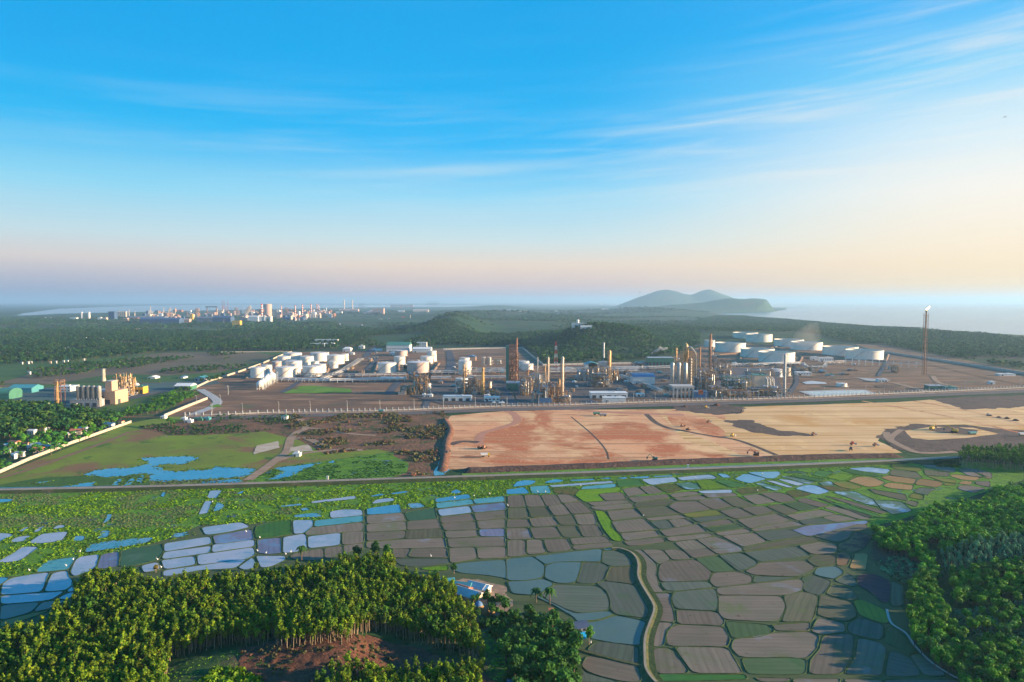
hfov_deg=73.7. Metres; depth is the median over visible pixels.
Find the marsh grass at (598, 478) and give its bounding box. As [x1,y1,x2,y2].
[523,465,890,494]
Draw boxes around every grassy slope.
[167,649,271,681]
[478,625,582,681]
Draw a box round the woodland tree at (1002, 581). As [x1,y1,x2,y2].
[997,579,1008,584]
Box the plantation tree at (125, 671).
[121,666,128,677]
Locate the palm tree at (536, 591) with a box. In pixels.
[530,587,542,601]
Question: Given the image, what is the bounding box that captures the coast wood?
[667,314,1023,367]
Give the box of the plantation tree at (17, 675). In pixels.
[15,668,23,679]
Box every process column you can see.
[463,365,465,393]
[481,367,484,394]
[547,357,549,381]
[560,356,564,401]
[607,350,611,380]
[699,347,700,366]
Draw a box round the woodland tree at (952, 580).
[948,576,958,592]
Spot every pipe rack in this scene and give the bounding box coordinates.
[261,377,404,382]
[300,373,405,377]
[320,358,363,377]
[428,369,505,374]
[431,376,450,377]
[467,375,505,377]
[485,367,504,369]
[549,366,638,368]
[549,368,638,373]
[614,366,669,369]
[619,374,663,391]
[715,374,748,377]
[733,362,800,366]
[802,360,844,368]
[845,358,923,367]
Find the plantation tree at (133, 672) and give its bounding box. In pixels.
[129,668,136,678]
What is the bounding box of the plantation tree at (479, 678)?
[476,673,481,681]
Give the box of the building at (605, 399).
[602,396,625,402]
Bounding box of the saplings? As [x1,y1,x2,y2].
[875,555,918,583]
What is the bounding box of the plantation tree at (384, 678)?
[380,672,386,681]
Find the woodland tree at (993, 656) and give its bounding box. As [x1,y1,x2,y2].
[985,652,998,660]
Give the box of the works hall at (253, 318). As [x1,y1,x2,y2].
[248,316,258,320]
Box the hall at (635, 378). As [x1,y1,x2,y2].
[630,373,654,383]
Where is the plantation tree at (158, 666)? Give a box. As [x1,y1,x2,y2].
[155,660,161,672]
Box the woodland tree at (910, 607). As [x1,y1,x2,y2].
[906,604,914,611]
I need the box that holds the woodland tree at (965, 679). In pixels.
[960,677,971,681]
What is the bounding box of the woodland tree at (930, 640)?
[925,636,937,655]
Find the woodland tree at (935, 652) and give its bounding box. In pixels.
[930,646,940,667]
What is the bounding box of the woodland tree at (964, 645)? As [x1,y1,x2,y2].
[960,642,968,652]
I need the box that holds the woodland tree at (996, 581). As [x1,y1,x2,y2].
[993,577,1003,585]
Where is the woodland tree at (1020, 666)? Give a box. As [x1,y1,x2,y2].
[1014,661,1023,671]
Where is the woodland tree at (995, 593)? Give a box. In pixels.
[991,589,1000,597]
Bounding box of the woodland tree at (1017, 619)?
[1012,614,1023,626]
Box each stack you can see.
[474,601,483,612]
[481,606,489,615]
[515,338,517,370]
[602,342,604,360]
[708,333,711,370]
[922,310,929,374]
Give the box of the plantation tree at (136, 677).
[133,672,142,681]
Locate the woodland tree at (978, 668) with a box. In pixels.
[974,665,986,679]
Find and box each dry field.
[0,364,131,386]
[108,352,275,375]
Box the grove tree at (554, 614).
[547,607,559,626]
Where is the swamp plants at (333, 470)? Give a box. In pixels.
[252,454,404,481]
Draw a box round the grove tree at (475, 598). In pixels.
[470,593,479,602]
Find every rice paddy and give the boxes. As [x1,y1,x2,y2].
[98,552,118,567]
[120,544,162,565]
[213,530,252,543]
[256,520,291,537]
[258,538,280,553]
[291,549,322,559]
[306,523,362,534]
[325,546,342,557]
[342,531,362,543]
[344,544,362,552]
[367,513,404,523]
[367,521,405,531]
[367,531,404,540]
[367,538,445,548]
[393,549,409,556]
[395,558,448,566]
[405,529,442,537]
[406,508,436,519]
[407,519,439,529]
[409,548,447,556]
[422,566,447,569]
[441,514,473,522]
[443,522,476,529]
[446,530,477,537]
[448,537,504,546]
[450,547,476,561]
[472,503,505,511]
[475,510,505,519]
[477,547,505,557]
[478,519,505,528]
[479,528,503,535]
[507,519,530,526]
[507,528,531,538]
[508,495,525,506]
[508,540,525,555]
[509,508,528,518]
[525,495,544,506]
[527,540,545,553]
[529,507,550,516]
[530,517,557,526]
[531,527,560,537]
[542,495,560,505]
[542,585,608,611]
[544,539,570,551]
[549,504,568,514]
[553,487,578,494]
[555,515,576,524]
[558,494,576,502]
[558,526,580,536]
[565,502,590,513]
[571,536,609,544]
[573,543,612,548]
[575,514,595,524]
[576,488,620,501]
[578,562,608,582]
[579,525,602,536]
[580,669,615,681]
[582,656,640,681]
[588,642,637,662]
[589,500,628,505]
[592,503,631,509]
[596,511,621,540]
[598,581,647,616]
[600,493,625,499]
[603,551,631,565]
[606,567,634,583]
[608,509,640,519]
[613,519,654,531]
[617,479,643,486]
[621,531,658,539]
[623,487,644,495]
[625,538,664,544]
[629,494,668,501]
[635,499,673,506]
[635,550,662,591]
[638,506,678,516]
[640,486,661,493]
[644,550,668,563]
[647,515,685,519]
[652,520,672,528]
[654,622,672,645]
[654,648,686,672]
[656,484,681,492]
[656,593,673,621]
[659,560,710,580]
[659,674,746,680]
[661,525,705,535]
[662,582,711,590]
[665,550,689,558]
[667,625,728,645]
[668,534,712,540]
[669,519,692,526]
[670,492,698,496]
[670,501,708,512]
[672,589,717,609]
[676,482,699,488]
[676,540,707,549]
[677,495,705,499]
[677,610,723,624]
[677,647,740,672]
[684,510,719,516]
[685,549,714,557]
[693,516,725,521]
[697,480,726,488]
[697,556,733,571]
[698,537,739,549]
[699,498,730,508]
[700,520,732,526]
[704,493,735,496]
[708,524,741,530]
[710,572,750,586]
[712,547,741,553]
[715,480,746,486]
[716,529,750,534]
[717,579,803,594]
[719,596,784,620]
[721,508,751,517]
[721,553,755,570]
[723,497,752,506]
[724,533,765,545]
[727,622,772,637]
[732,632,818,657]
[736,487,766,493]
[739,514,788,527]
[743,494,773,503]
[743,506,772,514]
[743,657,805,673]
[744,536,817,550]
[746,547,808,560]
[747,561,813,575]
[752,521,801,530]
[754,576,795,581]
[756,483,781,489]
[757,529,802,540]
[757,678,789,681]
[762,492,794,501]
[768,504,797,513]
[774,623,809,630]
[783,476,813,483]
[783,592,816,620]
[785,471,805,472]
[785,502,817,510]
[786,490,809,496]
[788,510,833,519]
[792,475,823,480]
[794,521,866,535]
[794,678,839,681]
[798,498,827,506]
[800,518,831,524]
[800,542,836,553]
[803,575,829,594]
[808,554,835,565]
[810,634,852,673]
[813,471,831,476]
[813,618,844,633]
[815,524,866,541]
[818,595,855,620]
[819,498,870,516]
[820,481,832,485]
[820,485,849,490]
[824,515,855,521]
[826,506,869,518]
[827,496,885,512]
[828,585,856,599]
[829,473,852,479]
[832,503,877,515]
[834,482,860,488]
[835,491,878,506]
[836,574,856,585]
[841,469,881,476]
[845,679,880,681]
[847,638,885,674]
[848,618,882,638]
[854,600,887,622]
[870,489,906,499]
[875,500,910,513]
[884,627,915,652]
[885,679,958,681]
[886,652,918,675]
[890,470,921,477]
[891,464,920,470]
[891,582,902,605]
[906,501,917,505]
[909,494,923,499]
[911,654,943,675]
[915,488,933,494]
[923,465,954,471]
[925,469,949,476]
[928,476,955,482]
[958,469,981,476]
[958,485,984,492]
[963,468,991,477]
[976,481,989,486]
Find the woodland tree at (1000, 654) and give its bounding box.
[995,649,1005,659]
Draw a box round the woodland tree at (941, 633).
[933,628,946,643]
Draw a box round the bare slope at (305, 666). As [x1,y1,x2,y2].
[236,631,497,681]
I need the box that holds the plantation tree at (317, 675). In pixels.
[314,670,319,681]
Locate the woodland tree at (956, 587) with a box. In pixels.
[950,586,961,603]
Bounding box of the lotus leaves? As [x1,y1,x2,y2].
[0,485,320,527]
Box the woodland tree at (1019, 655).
[1013,649,1023,664]
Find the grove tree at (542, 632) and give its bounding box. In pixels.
[535,622,551,640]
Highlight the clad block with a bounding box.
[691,390,708,396]
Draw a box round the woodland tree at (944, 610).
[937,607,949,616]
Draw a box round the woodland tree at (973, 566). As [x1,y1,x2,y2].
[968,563,979,573]
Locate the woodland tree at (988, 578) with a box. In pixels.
[985,575,994,581]
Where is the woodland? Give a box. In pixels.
[869,481,1023,679]
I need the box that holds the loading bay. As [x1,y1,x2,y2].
[70,398,104,406]
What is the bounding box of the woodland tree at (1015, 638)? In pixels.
[1003,632,1017,641]
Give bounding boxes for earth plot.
[837,551,850,564]
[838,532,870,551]
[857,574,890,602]
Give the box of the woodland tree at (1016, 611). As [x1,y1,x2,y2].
[1012,608,1020,616]
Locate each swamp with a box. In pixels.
[0,473,149,486]
[246,453,408,481]
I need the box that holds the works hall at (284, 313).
[276,312,293,317]
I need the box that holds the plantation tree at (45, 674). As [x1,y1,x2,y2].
[42,670,48,681]
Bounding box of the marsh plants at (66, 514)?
[0,479,522,576]
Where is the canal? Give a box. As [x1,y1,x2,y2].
[0,456,946,487]
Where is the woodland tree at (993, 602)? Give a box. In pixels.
[990,598,999,607]
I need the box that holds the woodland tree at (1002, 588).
[996,584,1006,594]
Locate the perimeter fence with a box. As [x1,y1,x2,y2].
[184,386,1023,415]
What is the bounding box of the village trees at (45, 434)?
[0,416,117,467]
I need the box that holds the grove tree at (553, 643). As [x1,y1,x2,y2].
[544,636,561,658]
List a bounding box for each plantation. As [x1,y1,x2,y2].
[0,550,485,681]
[940,530,1023,573]
[953,599,1023,652]
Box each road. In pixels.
[0,456,988,493]
[186,389,1023,416]
[190,389,222,415]
[273,380,396,381]
[281,381,301,391]
[340,356,378,380]
[362,345,378,356]
[381,354,504,360]
[384,381,401,393]
[421,400,430,407]
[444,351,454,373]
[495,380,516,404]
[777,377,852,379]
[788,368,798,393]
[852,377,933,392]
[876,351,891,375]
[894,361,1023,384]
[931,376,1013,388]
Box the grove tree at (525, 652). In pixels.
[511,640,536,665]
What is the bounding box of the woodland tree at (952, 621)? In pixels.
[947,618,958,635]
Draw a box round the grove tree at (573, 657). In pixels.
[565,648,580,671]
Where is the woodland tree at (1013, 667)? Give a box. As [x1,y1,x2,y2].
[1009,662,1017,675]
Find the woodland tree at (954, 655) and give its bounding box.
[951,651,958,669]
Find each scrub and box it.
[240,633,444,681]
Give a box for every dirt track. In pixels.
[0,432,130,477]
[243,417,308,479]
[274,448,362,460]
[290,437,331,448]
[307,427,375,435]
[450,440,479,444]
[474,411,520,443]
[572,417,608,458]
[573,409,683,415]
[578,648,641,667]
[644,414,673,429]
[674,429,777,454]
[863,401,1017,432]
[882,432,957,453]
[886,429,902,440]
[915,401,1023,424]
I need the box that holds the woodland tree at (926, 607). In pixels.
[922,605,929,612]
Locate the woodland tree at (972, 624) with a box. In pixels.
[965,616,980,635]
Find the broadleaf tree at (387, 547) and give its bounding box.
[382,544,391,555]
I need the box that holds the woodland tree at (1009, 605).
[1003,601,1014,610]
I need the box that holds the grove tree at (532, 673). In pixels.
[520,661,540,681]
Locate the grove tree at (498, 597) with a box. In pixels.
[495,593,505,601]
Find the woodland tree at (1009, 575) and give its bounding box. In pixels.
[1003,571,1015,584]
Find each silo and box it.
[76,385,80,399]
[81,385,85,399]
[86,385,90,399]
[91,385,95,399]
[96,385,101,406]
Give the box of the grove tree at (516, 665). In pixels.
[507,654,523,677]
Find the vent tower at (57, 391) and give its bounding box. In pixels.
[55,381,59,403]
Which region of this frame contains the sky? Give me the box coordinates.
[0,0,1023,302]
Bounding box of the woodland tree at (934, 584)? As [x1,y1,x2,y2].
[930,582,938,588]
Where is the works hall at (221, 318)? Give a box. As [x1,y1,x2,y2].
[212,316,234,322]
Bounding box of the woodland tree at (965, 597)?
[960,593,968,606]
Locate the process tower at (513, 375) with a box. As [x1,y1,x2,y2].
[506,345,518,380]
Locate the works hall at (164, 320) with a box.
[139,318,183,323]
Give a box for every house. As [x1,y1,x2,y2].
[11,453,16,458]
[14,451,25,456]
[26,429,36,433]
[69,428,82,434]
[103,422,114,427]
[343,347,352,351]
[454,581,471,586]
[456,583,472,588]
[456,585,483,604]
[468,580,488,591]
[482,584,491,591]
[506,381,519,389]
[573,620,588,631]
[749,373,767,386]
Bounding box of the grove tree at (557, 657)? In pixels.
[549,646,571,669]
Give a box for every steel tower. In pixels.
[112,373,128,392]
[122,376,137,394]
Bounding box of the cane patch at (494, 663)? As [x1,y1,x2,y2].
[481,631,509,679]
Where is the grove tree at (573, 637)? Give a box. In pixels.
[567,629,583,653]
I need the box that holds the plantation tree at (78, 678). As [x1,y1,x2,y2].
[74,674,80,681]
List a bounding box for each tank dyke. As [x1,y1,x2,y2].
[244,364,274,378]
[276,368,329,378]
[373,361,399,373]
[404,360,439,374]
[711,343,803,364]
[770,341,889,361]
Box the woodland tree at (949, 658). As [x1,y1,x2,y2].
[943,652,953,674]
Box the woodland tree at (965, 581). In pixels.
[959,578,967,584]
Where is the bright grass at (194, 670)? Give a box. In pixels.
[165,651,258,681]
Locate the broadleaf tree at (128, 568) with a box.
[124,566,138,573]
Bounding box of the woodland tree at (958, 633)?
[954,629,966,640]
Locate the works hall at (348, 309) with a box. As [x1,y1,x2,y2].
[339,309,358,310]
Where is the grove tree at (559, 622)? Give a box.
[553,618,574,631]
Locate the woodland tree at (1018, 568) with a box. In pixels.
[1014,565,1023,574]
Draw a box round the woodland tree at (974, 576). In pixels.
[970,573,979,578]
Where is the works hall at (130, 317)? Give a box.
[126,316,167,318]
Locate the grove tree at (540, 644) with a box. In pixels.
[526,636,547,658]
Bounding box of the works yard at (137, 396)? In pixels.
[90,385,205,408]
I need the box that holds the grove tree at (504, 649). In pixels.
[496,633,514,663]
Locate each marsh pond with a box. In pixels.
[62,482,94,486]
[84,456,255,481]
[202,479,240,483]
[270,462,321,478]
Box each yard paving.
[412,381,507,403]
[514,380,587,403]
[565,367,683,398]
[692,367,784,398]
[860,378,888,381]
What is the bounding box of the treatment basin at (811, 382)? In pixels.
[803,381,826,383]
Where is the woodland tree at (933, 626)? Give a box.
[930,624,936,631]
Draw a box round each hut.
[184,418,193,422]
[193,416,203,420]
[203,416,210,420]
[281,414,288,419]
[292,451,301,456]
[875,378,887,381]
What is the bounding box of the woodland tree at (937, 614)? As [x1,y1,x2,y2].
[934,612,942,619]
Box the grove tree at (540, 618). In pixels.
[532,611,552,627]
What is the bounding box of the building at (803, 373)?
[794,371,811,375]
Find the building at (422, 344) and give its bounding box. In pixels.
[416,342,426,346]
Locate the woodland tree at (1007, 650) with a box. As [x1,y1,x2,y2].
[1002,642,1013,654]
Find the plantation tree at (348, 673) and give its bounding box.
[346,667,351,681]
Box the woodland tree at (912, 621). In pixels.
[909,618,920,624]
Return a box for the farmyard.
[456,578,512,615]
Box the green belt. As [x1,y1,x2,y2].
[118,386,199,416]
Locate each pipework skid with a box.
[800,365,807,370]
[888,365,899,369]
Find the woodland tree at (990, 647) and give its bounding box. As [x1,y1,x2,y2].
[980,642,995,654]
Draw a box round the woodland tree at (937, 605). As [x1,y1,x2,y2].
[934,603,941,608]
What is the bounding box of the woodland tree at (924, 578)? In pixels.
[920,574,928,580]
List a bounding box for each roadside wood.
[0,399,120,438]
[957,442,1023,470]
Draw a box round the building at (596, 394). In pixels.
[589,391,627,397]
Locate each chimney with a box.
[101,369,105,380]
[783,353,786,395]
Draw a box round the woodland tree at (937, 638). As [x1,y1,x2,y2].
[932,635,941,643]
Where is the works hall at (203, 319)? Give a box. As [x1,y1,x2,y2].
[196,317,211,322]
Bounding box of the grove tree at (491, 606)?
[488,601,497,615]
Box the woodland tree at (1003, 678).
[1000,675,1008,681]
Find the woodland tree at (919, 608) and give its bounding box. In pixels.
[916,605,923,615]
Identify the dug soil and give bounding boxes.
[673,404,746,414]
[724,420,814,435]
[875,424,1023,452]
[931,427,978,434]
[935,395,1023,409]
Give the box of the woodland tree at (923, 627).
[919,623,927,635]
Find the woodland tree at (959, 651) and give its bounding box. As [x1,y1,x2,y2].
[955,648,962,659]
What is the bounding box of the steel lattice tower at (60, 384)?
[52,379,65,405]
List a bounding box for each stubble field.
[1,611,45,625]
[850,477,883,486]
[850,553,867,569]
[882,476,915,483]
[884,483,912,489]
[916,479,941,486]
[951,475,978,479]
[960,481,971,484]
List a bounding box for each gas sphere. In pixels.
[256,380,265,389]
[261,378,267,387]
[263,376,271,385]
[265,374,273,384]
[268,371,277,382]
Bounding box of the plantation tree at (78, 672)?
[73,670,80,679]
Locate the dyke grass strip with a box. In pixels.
[625,548,664,681]
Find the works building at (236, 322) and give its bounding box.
[232,321,241,325]
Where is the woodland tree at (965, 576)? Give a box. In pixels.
[960,573,971,581]
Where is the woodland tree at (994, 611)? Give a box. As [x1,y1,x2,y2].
[990,606,998,619]
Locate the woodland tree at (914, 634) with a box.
[910,631,919,645]
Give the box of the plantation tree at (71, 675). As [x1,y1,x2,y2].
[67,668,74,681]
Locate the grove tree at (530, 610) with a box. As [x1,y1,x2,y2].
[522,604,536,624]
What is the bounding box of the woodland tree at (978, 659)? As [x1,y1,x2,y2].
[974,654,983,667]
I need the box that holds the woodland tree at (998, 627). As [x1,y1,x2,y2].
[994,623,1003,631]
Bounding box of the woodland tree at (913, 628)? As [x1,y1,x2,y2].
[909,624,920,635]
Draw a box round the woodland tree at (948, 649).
[942,644,955,667]
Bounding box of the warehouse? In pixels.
[386,342,411,351]
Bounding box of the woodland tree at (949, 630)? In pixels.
[945,626,954,635]
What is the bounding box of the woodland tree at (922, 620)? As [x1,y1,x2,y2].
[917,616,927,623]
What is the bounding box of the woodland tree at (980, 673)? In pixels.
[973,669,985,679]
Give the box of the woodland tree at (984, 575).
[982,572,989,582]
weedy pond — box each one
[73,536,83,540]
[86,538,152,551]
[98,530,109,537]
[103,514,111,522]
[171,532,188,537]
[214,502,223,510]
[294,513,320,516]
[408,503,423,507]
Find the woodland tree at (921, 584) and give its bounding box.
[916,581,926,589]
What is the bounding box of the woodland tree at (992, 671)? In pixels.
[985,666,1001,681]
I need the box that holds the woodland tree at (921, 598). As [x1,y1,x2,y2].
[917,595,927,602]
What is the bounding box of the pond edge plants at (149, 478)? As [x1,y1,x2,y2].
[27,455,336,552]
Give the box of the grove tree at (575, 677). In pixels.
[560,666,581,681]
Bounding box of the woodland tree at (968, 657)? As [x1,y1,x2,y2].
[960,652,973,663]
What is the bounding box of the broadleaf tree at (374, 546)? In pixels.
[370,540,380,552]
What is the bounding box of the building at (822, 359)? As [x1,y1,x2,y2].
[818,357,832,361]
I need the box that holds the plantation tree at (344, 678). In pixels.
[341,672,347,681]
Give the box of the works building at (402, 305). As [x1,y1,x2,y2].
[390,304,412,306]
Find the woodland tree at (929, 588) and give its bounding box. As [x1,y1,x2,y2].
[927,584,935,592]
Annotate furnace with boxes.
[598,361,607,365]
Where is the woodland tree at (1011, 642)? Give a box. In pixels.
[1004,639,1017,645]
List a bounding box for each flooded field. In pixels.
[0,533,11,540]
[0,547,36,562]
[0,602,37,618]
[1,573,47,593]
[1,591,61,602]
[11,536,29,541]
[31,532,66,542]
[35,600,63,610]
[37,557,74,571]
[45,571,72,590]
[60,592,72,598]
[71,555,98,574]
[142,563,159,571]
[162,557,194,568]
[163,546,210,558]
[163,559,244,575]
[164,537,210,550]
[197,548,253,563]
[199,501,210,513]
[202,523,247,533]
[207,490,220,497]
[212,540,253,551]
[240,558,254,568]
[257,556,284,566]
[283,534,306,552]
[293,520,312,532]
[308,533,339,547]
[312,496,354,502]
[315,516,362,525]
[330,509,361,517]
[373,498,393,502]
[437,499,472,507]
[438,506,470,515]
[453,560,506,578]
[474,496,503,502]
[506,557,543,579]
[509,579,551,593]
[530,486,550,492]
[536,549,601,563]
[538,596,611,620]
[545,562,580,582]
[550,481,612,486]
[582,484,615,489]
[588,616,644,644]
[642,477,676,484]
[679,475,715,479]
[699,490,731,492]
[769,481,791,486]
[779,479,802,484]
[796,485,828,493]
[815,566,842,577]
[850,467,888,473]
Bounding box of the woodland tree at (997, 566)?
[994,563,1002,570]
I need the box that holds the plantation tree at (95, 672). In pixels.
[93,666,98,678]
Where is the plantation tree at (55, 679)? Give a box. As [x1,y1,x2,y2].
[53,674,60,681]
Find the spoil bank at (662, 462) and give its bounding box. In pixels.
[462,453,903,472]
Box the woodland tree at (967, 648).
[963,645,972,652]
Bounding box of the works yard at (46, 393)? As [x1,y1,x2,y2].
[0,380,219,406]
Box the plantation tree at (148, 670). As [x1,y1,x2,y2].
[143,664,150,677]
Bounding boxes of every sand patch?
[253,441,279,453]
[290,445,312,450]
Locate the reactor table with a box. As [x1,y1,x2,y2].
[668,384,693,397]
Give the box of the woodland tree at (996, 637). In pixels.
[989,633,1000,643]
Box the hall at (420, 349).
[413,347,431,351]
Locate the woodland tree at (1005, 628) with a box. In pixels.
[999,623,1011,633]
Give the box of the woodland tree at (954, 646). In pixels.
[943,642,960,649]
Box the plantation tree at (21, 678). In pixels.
[18,673,26,681]
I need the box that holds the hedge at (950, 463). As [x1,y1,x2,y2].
[933,459,960,466]
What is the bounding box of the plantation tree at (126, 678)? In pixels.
[122,673,129,681]
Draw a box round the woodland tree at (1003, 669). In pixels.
[996,663,1009,675]
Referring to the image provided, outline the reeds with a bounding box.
[152,479,240,484]
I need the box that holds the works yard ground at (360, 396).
[121,344,1023,417]
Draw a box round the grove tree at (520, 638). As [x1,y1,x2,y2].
[512,630,529,647]
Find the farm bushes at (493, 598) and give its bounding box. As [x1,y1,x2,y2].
[482,594,538,627]
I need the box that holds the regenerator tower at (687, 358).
[680,343,696,384]
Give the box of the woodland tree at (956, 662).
[953,659,961,673]
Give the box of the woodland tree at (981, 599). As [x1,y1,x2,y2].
[976,594,986,605]
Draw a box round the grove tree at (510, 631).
[505,628,516,653]
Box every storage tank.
[249,366,265,377]
[262,364,271,373]
[263,304,271,315]
[272,310,277,316]
[272,360,281,369]
[275,365,296,376]
[277,355,290,364]
[283,352,301,359]
[286,360,301,368]
[290,363,300,374]
[300,355,313,364]
[301,365,321,376]
[310,352,328,361]
[310,360,318,364]
[314,363,325,372]
[326,354,344,363]
[329,360,337,368]
[341,353,349,360]
[377,361,396,372]
[394,350,407,355]
[394,356,405,364]
[407,360,430,372]
[420,355,432,363]
[427,350,436,361]
[455,377,467,387]
[458,360,471,374]
[481,357,485,364]
[487,357,491,364]
[519,361,528,368]
[522,363,532,370]
[530,391,535,401]
[704,340,714,346]
[715,342,745,351]
[733,332,757,338]
[741,347,774,357]
[746,333,771,341]
[758,350,794,362]
[772,370,782,376]
[773,338,803,346]
[782,367,790,375]
[791,341,822,350]
[822,345,858,355]
[835,382,848,386]
[845,349,884,359]
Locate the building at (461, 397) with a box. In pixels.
[443,394,471,400]
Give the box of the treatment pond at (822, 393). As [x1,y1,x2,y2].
[806,390,871,395]
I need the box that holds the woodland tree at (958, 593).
[953,589,963,607]
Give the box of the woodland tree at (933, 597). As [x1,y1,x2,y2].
[928,596,937,599]
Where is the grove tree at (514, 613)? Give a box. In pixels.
[509,608,520,616]
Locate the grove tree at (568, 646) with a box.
[559,640,578,658]
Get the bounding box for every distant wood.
[0,310,699,330]
[301,306,710,317]
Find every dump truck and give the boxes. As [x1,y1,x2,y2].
[481,453,489,456]
[968,431,976,434]
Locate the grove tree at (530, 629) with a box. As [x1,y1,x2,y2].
[522,623,539,639]
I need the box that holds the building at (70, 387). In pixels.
[55,385,77,390]
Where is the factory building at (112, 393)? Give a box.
[101,380,127,403]
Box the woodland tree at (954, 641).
[947,638,960,648]
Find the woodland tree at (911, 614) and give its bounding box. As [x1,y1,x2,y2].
[906,609,918,624]
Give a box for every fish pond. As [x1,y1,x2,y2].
[0,499,12,501]
[0,577,7,583]
[367,505,400,513]
[436,494,469,501]
[506,487,528,493]
[514,480,535,486]
[546,479,562,482]
[571,479,593,480]
[736,474,764,482]
[749,472,779,477]
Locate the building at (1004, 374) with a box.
[995,373,1015,375]
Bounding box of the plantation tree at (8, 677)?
[5,673,13,681]
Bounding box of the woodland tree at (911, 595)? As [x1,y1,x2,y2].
[906,589,915,604]
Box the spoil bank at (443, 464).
[437,418,453,471]
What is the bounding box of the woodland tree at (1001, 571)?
[999,567,1004,576]
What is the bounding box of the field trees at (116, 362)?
[0,350,246,384]
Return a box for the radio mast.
[554,342,557,366]
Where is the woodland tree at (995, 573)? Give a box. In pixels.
[990,570,999,579]
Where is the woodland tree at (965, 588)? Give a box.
[960,586,971,591]
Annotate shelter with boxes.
[584,361,597,366]
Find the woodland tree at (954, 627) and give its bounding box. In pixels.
[948,623,956,635]
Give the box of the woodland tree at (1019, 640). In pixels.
[1016,637,1023,644]
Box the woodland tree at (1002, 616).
[997,610,1008,622]
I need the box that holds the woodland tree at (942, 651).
[937,646,945,665]
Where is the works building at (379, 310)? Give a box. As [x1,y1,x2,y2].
[372,308,384,314]
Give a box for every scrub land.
[140,415,300,435]
[265,413,446,475]
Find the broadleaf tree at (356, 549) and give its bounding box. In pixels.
[352,545,361,554]
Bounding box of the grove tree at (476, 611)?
[474,606,480,620]
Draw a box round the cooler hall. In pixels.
[646,356,673,367]
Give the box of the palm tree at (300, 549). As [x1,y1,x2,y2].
[295,545,306,559]
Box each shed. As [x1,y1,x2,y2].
[0,388,22,398]
[8,384,43,392]
[147,375,159,378]
[174,383,196,389]
[194,375,207,380]
[467,355,475,360]
[924,384,943,389]
[942,385,956,389]
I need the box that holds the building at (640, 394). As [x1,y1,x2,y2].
[635,392,644,395]
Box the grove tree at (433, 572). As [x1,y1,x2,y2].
[431,569,439,577]
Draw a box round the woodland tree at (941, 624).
[934,619,947,631]
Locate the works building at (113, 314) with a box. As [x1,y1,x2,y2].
[108,311,117,319]
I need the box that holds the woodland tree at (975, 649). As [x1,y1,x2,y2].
[968,644,981,661]
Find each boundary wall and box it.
[0,420,130,472]
[164,397,207,414]
[197,378,216,386]
[219,351,291,378]
[221,351,289,352]
[443,347,542,364]
[542,362,632,365]
[884,351,1023,373]
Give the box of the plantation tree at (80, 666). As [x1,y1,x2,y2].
[76,661,83,671]
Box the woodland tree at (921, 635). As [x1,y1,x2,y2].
[916,632,926,651]
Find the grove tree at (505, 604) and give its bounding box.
[500,597,510,608]
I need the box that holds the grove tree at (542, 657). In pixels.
[535,650,549,673]
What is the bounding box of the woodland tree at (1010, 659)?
[1001,654,1013,667]
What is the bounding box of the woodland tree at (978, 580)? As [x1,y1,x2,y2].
[974,577,984,584]
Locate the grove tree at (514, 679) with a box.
[512,676,536,681]
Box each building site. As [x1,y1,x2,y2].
[448,409,744,468]
[658,400,1023,455]
[663,410,767,456]
[724,410,810,448]
[905,427,997,439]
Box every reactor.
[670,362,674,389]
[677,362,680,389]
[683,362,687,390]
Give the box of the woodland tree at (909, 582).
[906,580,915,588]
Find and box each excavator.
[747,448,758,455]
[929,424,936,429]
[943,425,957,432]
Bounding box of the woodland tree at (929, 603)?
[922,599,933,610]
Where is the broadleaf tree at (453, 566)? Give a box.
[451,563,456,569]
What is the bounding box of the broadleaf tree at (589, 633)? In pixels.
[585,625,594,637]
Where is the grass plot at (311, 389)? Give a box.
[284,386,351,392]
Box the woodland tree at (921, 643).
[917,638,926,655]
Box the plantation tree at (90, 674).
[86,671,92,681]
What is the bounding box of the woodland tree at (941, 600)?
[938,597,944,604]
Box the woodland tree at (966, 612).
[961,608,972,617]
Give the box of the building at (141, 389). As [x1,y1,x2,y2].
[134,385,147,393]
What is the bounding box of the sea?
[14,303,1023,334]
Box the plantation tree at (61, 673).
[58,667,67,679]
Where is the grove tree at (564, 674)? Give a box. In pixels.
[555,668,574,681]
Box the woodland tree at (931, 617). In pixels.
[924,614,934,633]
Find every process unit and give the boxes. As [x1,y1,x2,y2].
[398,384,416,394]
[408,371,418,380]
[413,373,429,393]
[454,380,478,393]
[472,376,481,394]
[484,388,499,393]
[518,375,532,395]
[529,372,547,391]
[537,385,554,402]
[549,382,560,401]
[555,390,570,402]
[576,367,592,380]
[587,366,612,386]
[612,369,618,380]
[632,361,647,367]
[674,358,697,364]
[693,368,718,389]
[705,385,721,397]
[709,359,732,378]
[716,386,730,397]
[720,375,755,388]
[723,389,754,397]
[744,368,773,377]
[746,385,789,395]
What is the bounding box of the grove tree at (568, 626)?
[561,621,576,640]
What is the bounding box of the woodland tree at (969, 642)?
[964,639,973,645]
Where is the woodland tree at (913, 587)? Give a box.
[908,583,918,590]
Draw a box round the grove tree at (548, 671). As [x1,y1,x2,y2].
[539,660,556,681]
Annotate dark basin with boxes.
[874,384,899,387]
[894,389,918,391]
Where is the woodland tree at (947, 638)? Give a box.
[943,632,949,643]
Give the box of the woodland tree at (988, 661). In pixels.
[981,655,995,667]
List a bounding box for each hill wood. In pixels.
[0,317,522,363]
[520,321,700,362]
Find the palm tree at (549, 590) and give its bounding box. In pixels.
[544,587,556,604]
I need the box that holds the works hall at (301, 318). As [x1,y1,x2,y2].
[283,317,304,319]

